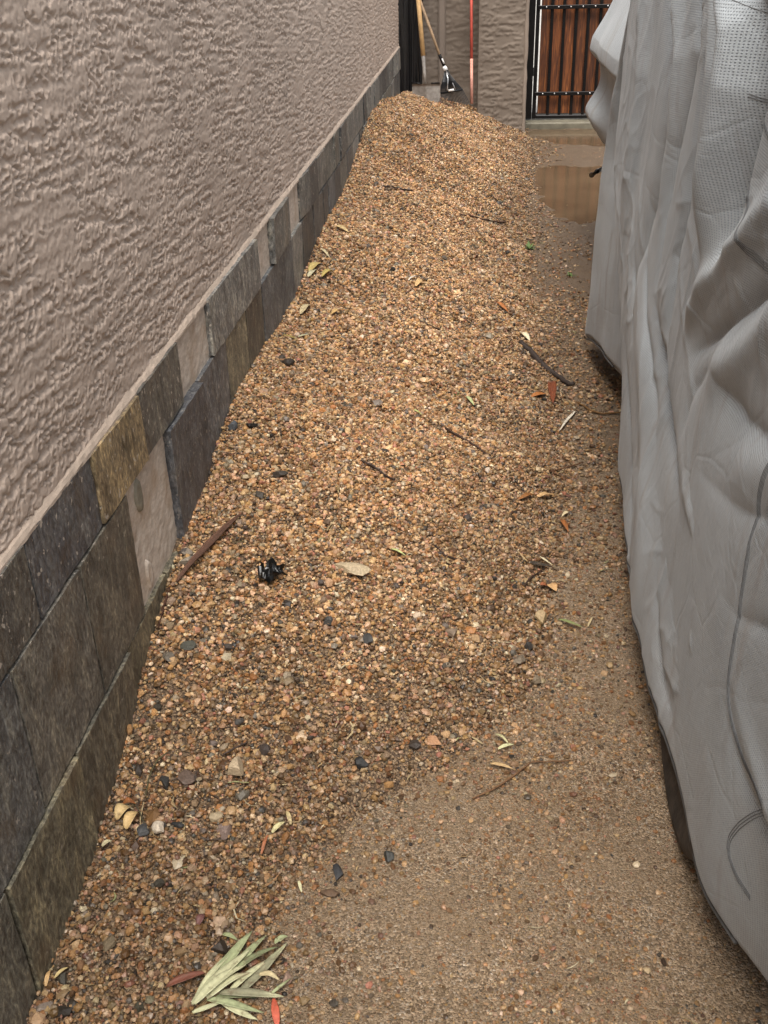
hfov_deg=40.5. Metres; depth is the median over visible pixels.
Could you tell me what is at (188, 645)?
stone
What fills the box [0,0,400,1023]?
house wall
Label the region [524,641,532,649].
stone
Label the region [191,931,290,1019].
leaf sprig
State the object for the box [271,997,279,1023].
leaf
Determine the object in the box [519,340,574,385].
twig
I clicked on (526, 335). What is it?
leaf
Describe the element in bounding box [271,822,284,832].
leaf
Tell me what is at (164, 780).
stone
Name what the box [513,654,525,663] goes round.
stone
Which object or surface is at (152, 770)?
twig
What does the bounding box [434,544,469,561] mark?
twig
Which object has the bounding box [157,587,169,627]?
twig
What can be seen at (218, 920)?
stone
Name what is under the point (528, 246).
weed
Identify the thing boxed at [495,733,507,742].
leaf
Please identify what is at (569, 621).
leaf
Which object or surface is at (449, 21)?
back wall
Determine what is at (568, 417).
leaf
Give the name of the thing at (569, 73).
gate
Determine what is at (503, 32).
stucco pillar
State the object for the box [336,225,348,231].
leaf
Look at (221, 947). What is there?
stone
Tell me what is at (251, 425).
stone
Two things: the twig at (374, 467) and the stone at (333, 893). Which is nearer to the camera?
the stone at (333, 893)
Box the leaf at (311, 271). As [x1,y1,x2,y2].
[307,269,316,276]
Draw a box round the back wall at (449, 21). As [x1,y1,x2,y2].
[422,0,478,107]
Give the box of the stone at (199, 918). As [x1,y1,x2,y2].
[196,914,204,924]
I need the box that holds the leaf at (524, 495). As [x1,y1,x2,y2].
[518,492,535,498]
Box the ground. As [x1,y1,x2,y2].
[238,128,767,1023]
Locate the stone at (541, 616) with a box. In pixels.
[535,610,546,624]
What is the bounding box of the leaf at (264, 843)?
[261,835,267,853]
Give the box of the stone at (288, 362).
[282,358,294,365]
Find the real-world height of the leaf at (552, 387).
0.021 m
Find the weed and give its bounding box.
[525,241,534,249]
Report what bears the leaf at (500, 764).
on the ground
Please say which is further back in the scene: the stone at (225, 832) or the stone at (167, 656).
the stone at (167, 656)
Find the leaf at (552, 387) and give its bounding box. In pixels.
[548,380,556,402]
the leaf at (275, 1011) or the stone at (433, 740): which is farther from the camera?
the stone at (433, 740)
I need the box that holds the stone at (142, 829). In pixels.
[137,823,149,836]
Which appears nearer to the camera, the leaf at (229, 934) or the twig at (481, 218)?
the leaf at (229, 934)
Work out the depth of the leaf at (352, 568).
2.65 m
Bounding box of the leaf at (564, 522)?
[560,519,567,530]
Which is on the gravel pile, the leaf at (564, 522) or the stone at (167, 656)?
the stone at (167, 656)
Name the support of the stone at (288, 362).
on the gravel pile
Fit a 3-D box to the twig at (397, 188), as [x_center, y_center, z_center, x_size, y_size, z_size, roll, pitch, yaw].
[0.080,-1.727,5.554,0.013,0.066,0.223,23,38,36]
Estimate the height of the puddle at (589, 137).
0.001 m
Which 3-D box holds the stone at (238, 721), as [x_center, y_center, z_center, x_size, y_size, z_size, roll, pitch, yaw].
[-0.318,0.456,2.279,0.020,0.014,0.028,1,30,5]
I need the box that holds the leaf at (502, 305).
[497,302,507,310]
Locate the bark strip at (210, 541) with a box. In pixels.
[176,513,242,581]
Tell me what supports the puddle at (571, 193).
on the ground
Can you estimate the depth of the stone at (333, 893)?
2.02 m
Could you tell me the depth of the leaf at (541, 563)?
3.00 m
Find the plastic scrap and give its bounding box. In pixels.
[257,557,286,583]
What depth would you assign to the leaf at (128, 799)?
2.11 m
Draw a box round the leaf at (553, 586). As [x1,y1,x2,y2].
[547,583,556,590]
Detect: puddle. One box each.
[527,129,604,145]
[532,165,601,224]
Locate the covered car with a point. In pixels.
(676, 326)
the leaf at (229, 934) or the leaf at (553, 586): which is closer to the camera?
the leaf at (229, 934)
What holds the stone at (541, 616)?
on the gravel pile
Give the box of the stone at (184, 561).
[179,556,191,564]
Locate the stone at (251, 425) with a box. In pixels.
[246,423,257,428]
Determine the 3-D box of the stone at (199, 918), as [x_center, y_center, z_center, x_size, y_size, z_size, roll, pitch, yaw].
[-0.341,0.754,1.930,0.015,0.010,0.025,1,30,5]
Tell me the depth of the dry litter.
2.97 m
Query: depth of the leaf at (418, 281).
4.49 m
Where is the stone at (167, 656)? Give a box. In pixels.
[162,652,176,661]
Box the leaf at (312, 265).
[308,262,318,270]
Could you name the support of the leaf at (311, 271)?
on the gravel pile
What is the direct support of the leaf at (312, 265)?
on the gravel pile
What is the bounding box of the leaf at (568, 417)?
[559,411,575,430]
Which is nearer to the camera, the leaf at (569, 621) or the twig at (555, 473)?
the leaf at (569, 621)
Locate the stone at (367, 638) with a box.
[363,633,372,643]
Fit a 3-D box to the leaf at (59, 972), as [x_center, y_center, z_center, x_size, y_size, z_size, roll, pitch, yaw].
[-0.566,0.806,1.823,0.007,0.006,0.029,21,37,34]
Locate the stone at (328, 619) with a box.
[324,616,332,624]
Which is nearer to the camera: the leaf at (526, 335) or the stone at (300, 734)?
the stone at (300, 734)
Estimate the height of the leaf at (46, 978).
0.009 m
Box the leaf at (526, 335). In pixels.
[521,332,529,340]
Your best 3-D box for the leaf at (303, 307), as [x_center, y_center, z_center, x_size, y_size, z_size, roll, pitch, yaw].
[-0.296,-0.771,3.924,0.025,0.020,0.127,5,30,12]
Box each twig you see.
[128,796,144,836]
[145,752,166,795]
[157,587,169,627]
[223,741,247,755]
[360,460,394,479]
[384,185,412,190]
[410,317,439,329]
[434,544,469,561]
[445,427,499,459]
[458,213,505,222]
[472,760,570,798]
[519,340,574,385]
[523,567,544,585]
[549,462,582,476]
[576,401,619,414]
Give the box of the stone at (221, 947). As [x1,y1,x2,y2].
[210,940,227,953]
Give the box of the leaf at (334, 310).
[331,308,341,313]
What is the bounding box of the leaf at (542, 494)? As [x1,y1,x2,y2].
[536,492,551,496]
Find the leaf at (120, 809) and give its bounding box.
[114,803,129,819]
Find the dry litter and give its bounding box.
[58,96,697,1023]
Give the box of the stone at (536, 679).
[532,675,540,684]
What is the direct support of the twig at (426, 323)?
on the gravel pile
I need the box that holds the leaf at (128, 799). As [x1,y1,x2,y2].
[123,797,135,803]
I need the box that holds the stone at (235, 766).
[227,756,243,775]
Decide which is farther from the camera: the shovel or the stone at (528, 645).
the shovel
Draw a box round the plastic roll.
[398,0,422,92]
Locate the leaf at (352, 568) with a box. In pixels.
[334,562,370,575]
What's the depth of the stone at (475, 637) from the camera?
2.61 m
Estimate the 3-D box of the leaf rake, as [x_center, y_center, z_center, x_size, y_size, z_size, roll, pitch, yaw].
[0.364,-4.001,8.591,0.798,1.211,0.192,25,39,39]
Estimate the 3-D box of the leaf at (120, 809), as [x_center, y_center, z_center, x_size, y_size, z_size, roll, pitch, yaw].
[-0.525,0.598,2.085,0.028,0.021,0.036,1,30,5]
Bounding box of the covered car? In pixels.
[585,0,767,980]
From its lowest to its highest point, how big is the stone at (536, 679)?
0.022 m
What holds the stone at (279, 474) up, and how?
on the gravel pile
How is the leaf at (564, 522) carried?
on the ground
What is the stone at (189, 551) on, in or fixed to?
on the gravel pile
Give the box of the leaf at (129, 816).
[123,811,138,828]
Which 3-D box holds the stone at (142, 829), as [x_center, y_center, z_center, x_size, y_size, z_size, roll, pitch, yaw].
[-0.478,0.630,2.064,0.024,0.019,0.035,-13,31,-19]
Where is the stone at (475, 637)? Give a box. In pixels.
[471,634,480,642]
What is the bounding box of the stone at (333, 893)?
[320,889,339,897]
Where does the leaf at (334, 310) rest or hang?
on the gravel pile
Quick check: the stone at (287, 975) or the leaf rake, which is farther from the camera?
the leaf rake
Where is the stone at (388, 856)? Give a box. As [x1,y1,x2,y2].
[384,850,393,861]
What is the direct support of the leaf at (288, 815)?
on the gravel pile
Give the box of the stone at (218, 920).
[213,916,225,925]
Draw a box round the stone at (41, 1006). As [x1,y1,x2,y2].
[36,1001,52,1011]
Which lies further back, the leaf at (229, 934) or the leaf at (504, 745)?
the leaf at (504, 745)
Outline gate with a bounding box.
[525,0,612,118]
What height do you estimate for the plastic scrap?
0.032 m
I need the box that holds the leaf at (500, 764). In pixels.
[490,762,512,768]
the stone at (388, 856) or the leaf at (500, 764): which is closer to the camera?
the stone at (388, 856)
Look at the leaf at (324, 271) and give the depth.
4.25 m
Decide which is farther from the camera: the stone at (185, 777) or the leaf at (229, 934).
the stone at (185, 777)
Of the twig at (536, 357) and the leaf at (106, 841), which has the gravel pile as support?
the leaf at (106, 841)
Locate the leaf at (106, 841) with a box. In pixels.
[101,839,111,846]
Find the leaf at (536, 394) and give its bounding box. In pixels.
[531,392,545,396]
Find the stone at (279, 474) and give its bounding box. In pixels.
[273,470,287,477]
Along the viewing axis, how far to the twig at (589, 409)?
3.93 m
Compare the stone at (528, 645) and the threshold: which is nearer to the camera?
the stone at (528, 645)
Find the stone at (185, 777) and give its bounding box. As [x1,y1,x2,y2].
[177,769,196,784]
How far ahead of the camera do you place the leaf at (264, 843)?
2.08 m
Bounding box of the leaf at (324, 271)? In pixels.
[321,269,333,276]
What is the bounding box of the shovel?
[412,0,440,101]
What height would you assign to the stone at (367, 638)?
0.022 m
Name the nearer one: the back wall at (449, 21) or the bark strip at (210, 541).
the bark strip at (210, 541)
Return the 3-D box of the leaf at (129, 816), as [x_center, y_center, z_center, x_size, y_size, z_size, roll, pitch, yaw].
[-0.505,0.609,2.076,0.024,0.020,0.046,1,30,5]
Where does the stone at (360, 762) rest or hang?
on the gravel pile
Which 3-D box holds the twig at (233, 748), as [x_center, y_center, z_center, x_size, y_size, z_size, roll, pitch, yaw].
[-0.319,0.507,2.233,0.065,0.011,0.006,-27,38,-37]
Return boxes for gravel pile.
[26,91,577,1023]
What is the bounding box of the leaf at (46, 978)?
[44,970,50,985]
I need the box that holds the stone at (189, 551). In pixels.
[181,548,192,554]
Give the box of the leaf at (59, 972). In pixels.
[54,967,67,977]
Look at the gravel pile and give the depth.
2.69 m
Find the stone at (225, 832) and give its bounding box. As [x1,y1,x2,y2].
[216,823,231,839]
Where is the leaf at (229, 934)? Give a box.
[222,932,237,940]
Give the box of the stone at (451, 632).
[445,628,456,637]
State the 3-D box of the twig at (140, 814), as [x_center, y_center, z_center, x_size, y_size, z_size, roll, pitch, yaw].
[-0.493,0.609,2.090,0.012,0.019,0.106,-16,32,-23]
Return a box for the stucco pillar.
[477,0,529,131]
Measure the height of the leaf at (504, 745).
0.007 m
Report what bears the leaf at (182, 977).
on the gravel pile
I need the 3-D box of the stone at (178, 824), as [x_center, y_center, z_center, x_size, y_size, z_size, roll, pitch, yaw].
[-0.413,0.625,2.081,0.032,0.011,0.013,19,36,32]
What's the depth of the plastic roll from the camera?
8.78 m
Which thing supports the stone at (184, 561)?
on the gravel pile
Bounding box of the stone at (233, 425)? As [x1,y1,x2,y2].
[228,420,237,429]
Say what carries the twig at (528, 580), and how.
on the gravel pile
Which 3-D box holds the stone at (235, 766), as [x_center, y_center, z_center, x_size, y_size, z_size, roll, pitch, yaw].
[-0.308,0.531,2.182,0.037,0.032,0.049,1,30,5]
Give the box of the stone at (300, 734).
[296,730,307,738]
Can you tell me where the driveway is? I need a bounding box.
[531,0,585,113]
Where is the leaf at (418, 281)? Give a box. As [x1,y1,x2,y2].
[415,278,425,285]
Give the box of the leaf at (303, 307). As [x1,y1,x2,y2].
[299,304,309,313]
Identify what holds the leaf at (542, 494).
on the gravel pile
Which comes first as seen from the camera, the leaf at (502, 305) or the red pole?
the leaf at (502, 305)
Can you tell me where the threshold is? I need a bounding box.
[525,114,593,128]
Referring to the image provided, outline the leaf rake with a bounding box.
[421,0,469,106]
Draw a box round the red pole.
[470,0,472,103]
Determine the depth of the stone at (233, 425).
2.97 m
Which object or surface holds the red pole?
on the gravel pile
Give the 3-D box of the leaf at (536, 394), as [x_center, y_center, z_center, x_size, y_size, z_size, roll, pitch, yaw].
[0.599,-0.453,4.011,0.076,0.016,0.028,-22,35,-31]
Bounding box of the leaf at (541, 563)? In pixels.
[530,561,548,565]
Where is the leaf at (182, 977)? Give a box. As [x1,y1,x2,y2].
[166,971,206,986]
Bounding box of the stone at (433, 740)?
[427,735,441,744]
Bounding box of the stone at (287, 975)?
[281,971,291,985]
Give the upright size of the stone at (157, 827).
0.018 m
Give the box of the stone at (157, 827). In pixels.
[152,821,163,833]
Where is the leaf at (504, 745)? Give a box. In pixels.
[498,743,513,748]
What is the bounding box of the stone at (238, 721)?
[234,718,243,724]
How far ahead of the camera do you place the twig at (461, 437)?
3.42 m
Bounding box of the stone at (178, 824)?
[171,822,184,827]
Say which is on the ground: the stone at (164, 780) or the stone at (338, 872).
the stone at (338, 872)
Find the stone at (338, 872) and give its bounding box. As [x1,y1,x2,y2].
[333,863,343,880]
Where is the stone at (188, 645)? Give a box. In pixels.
[180,640,196,649]
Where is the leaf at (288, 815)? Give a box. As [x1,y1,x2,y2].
[286,811,291,824]
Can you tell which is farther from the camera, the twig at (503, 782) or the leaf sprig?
the twig at (503, 782)
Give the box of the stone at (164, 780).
[159,772,168,789]
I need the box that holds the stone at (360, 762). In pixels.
[355,756,367,769]
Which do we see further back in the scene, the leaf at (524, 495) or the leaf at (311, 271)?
the leaf at (311, 271)
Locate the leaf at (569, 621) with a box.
[558,619,581,626]
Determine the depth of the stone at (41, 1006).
1.77 m
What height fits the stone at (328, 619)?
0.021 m

